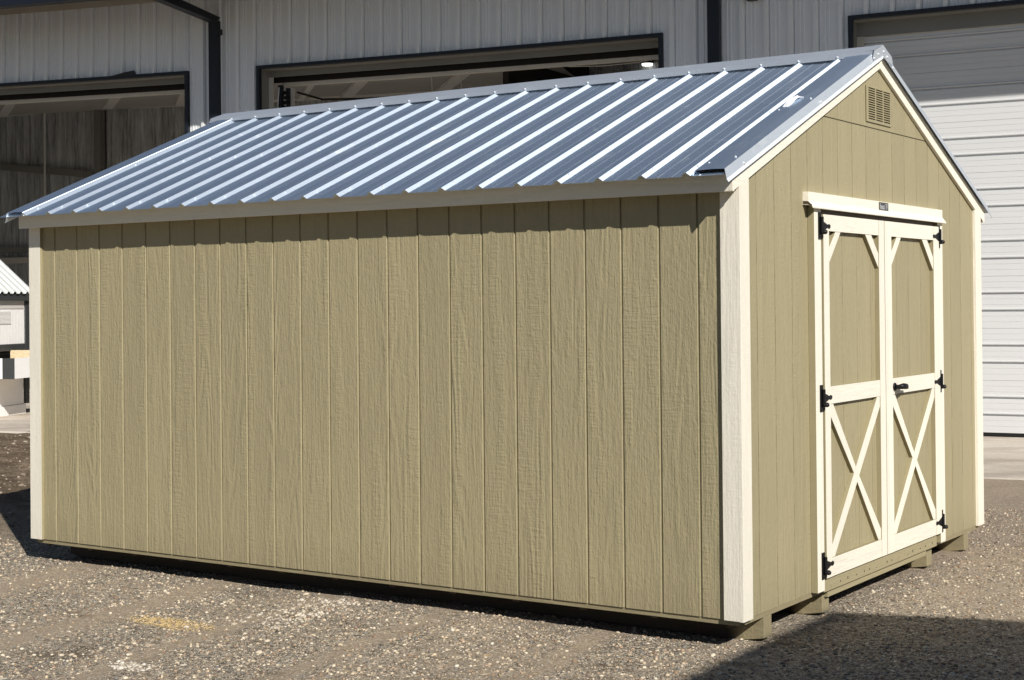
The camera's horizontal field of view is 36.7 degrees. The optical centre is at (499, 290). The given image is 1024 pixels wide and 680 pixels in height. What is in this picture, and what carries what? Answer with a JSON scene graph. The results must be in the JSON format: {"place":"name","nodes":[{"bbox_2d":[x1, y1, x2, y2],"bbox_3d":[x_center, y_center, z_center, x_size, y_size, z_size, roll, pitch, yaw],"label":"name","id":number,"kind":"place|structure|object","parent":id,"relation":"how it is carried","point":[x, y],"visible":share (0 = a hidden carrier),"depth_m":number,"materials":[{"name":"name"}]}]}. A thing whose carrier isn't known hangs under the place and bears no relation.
{"place":"outdoors","nodes":[
{"label":"outdoors","id":0,"kind":"place"},
{"bbox_2d":[2,611,739,679],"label":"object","id":1,"kind":"object","parent":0,"point":[393,642],"visible":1,"depth_m":7.03,"materials":[{"name":"gravel"}]},
{"bbox_2d":[0,431,1023,679],"bbox_3d":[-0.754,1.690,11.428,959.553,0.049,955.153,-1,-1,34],"label":"ground","id":2,"kind":"structure","parent":0,"point":[1004,495],"depth_m":7.58,"materials":[{"name":"grey gravel"}]},
{"bbox_2d":[0,433,42,545],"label":"clods","id":3,"kind":"object","parent":2,"relation":"on","point":[22,516],"visible":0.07,"depth_m":13.92,"materials":[{"name":"soil"}]},
{"bbox_2d":[108,660,154,671],"bbox_3d":[-1.647,1.669,6.875,0.271,0.020,0.155,-1,-1,34],"label":"spilled grit","id":4,"kind":"object","parent":2,"relation":"on","point":[122,664],"visible":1,"depth_m":6.85,"materials":[{"name":"gravel"}]},
{"bbox_2d":[125,615,214,631],"bbox_3d":[-1.669,1.674,7.785,0.681,0.011,0.229,-1,-1,34],"label":"sawdust","id":5,"kind":"object","parent":2,"relation":"on","point":[153,619],"visible":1,"depth_m":7.79,"materials":[{"name":"wood"}]},
{"bbox_2d":[228,597,362,628],"bbox_3d":[-1.066,1.673,8.053,0.434,0.027,0.763,-1,-1,34],"label":"crushed stone","id":6,"kind":"object","parent":2,"relation":"on","point":[301,614],"visible":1,"depth_m":7.99,"materials":[{"name":"white gravel"}]},
{"bbox_2d":[0,45,990,639],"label":"storage shed","id":7,"kind":"structure","parent":2,"relation":"on","point":[694,349],"depth_m":8.22,"materials":[{"name":"beige wood"}]},
{"bbox_2d":[783,95,800,106],"bbox_3d":[1.475,-0.953,7.766,0.040,0.071,0.164,-1,-1,40],"label":"film scrap","id":8,"kind":"object","parent":7,"relation":"on","point":[790,101],"visible":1,"depth_m":7.74,"materials":[{"name":"white plastic"}]},
{"bbox_2d":[818,212,887,579],"bbox_3d":[1.868,0.526,8.105,0.060,1.842,0.914,-1,-1,34],"label":"barn door","id":9,"kind":"structure","parent":7,"relation":"in","point":[853,389],"depth_m":8.14,"materials":[{"name":"beige wood"}]},
{"bbox_2d":[884,221,947,553],"bbox_3d":[2.407,0.527,8.877,0.090,1.842,0.955,-1,-1,34],"label":"barn door","id":10,"kind":"structure","parent":7,"relation":"in","point":[914,376],"depth_m":8.91,"materials":[{"name":"beige wood"}]},
{"bbox_2d":[0,0,1023,437],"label":"warehouse","id":11,"kind":"structure","parent":2,"relation":"on","point":[88,88],"depth_m":21.15,"materials":[{"name":"metal"}]},
{"bbox_2d":[0,89,183,104],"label":"raised door","id":12,"kind":"structure","parent":11,"relation":"in","point":[170,92],"depth_m":24.11,"materials":[{"name":"metal"}]},
{"bbox_2d":[282,55,657,86],"bbox_3d":[-0.489,-3.031,21.132,5.958,0.173,0.775,-1,-1,34],"label":"raised door","id":13,"kind":"structure","parent":11,"relation":"in","point":[648,57],"depth_m":21.01,"materials":[{"name":"metal"}]},
{"bbox_2d":[642,60,652,65],"bbox_3d":[2.476,-3.969,25.896,0.200,0.372,0.200,-1,-1,34],"label":"bay lamp","id":14,"kind":"object","parent":11,"relation":"hanging from","point":[647,63],"visible":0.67,"depth_m":25.83,"materials":[{"name":"white"}]},
{"bbox_2d":[865,23,1023,437],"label":"sectional door","id":15,"kind":"structure","parent":11,"relation":"in","point":[968,82],"depth_m":17.77,"materials":[{"name":"white metal"}]},
{"bbox_2d":[0,383,1023,479],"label":"concrete apron","id":16,"kind":"object","parent":2,"relation":"on","point":[1003,457],"visible":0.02,"depth_m":16.14,"materials":[{"name":"beige concrete"}]},
{"bbox_2d":[0,260,29,416],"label":"shed","id":17,"kind":"object","parent":16,"relation":"on","point":[14,338],"visible":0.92,"depth_m":22.87,"materials":[{"name":"white paint"}]},
{"bbox_2d":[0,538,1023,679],"bbox_3d":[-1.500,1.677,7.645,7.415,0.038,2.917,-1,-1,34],"label":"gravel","id":18,"kind":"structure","parent":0,"point":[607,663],"depth_m":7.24,"materials":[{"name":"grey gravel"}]},
{"bbox_2d":[793,507,1023,660],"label":"gravel","id":19,"kind":"structure","parent":0,"point":[872,591],"depth_m":8.16,"materials":[{"name":"grey gravel"}]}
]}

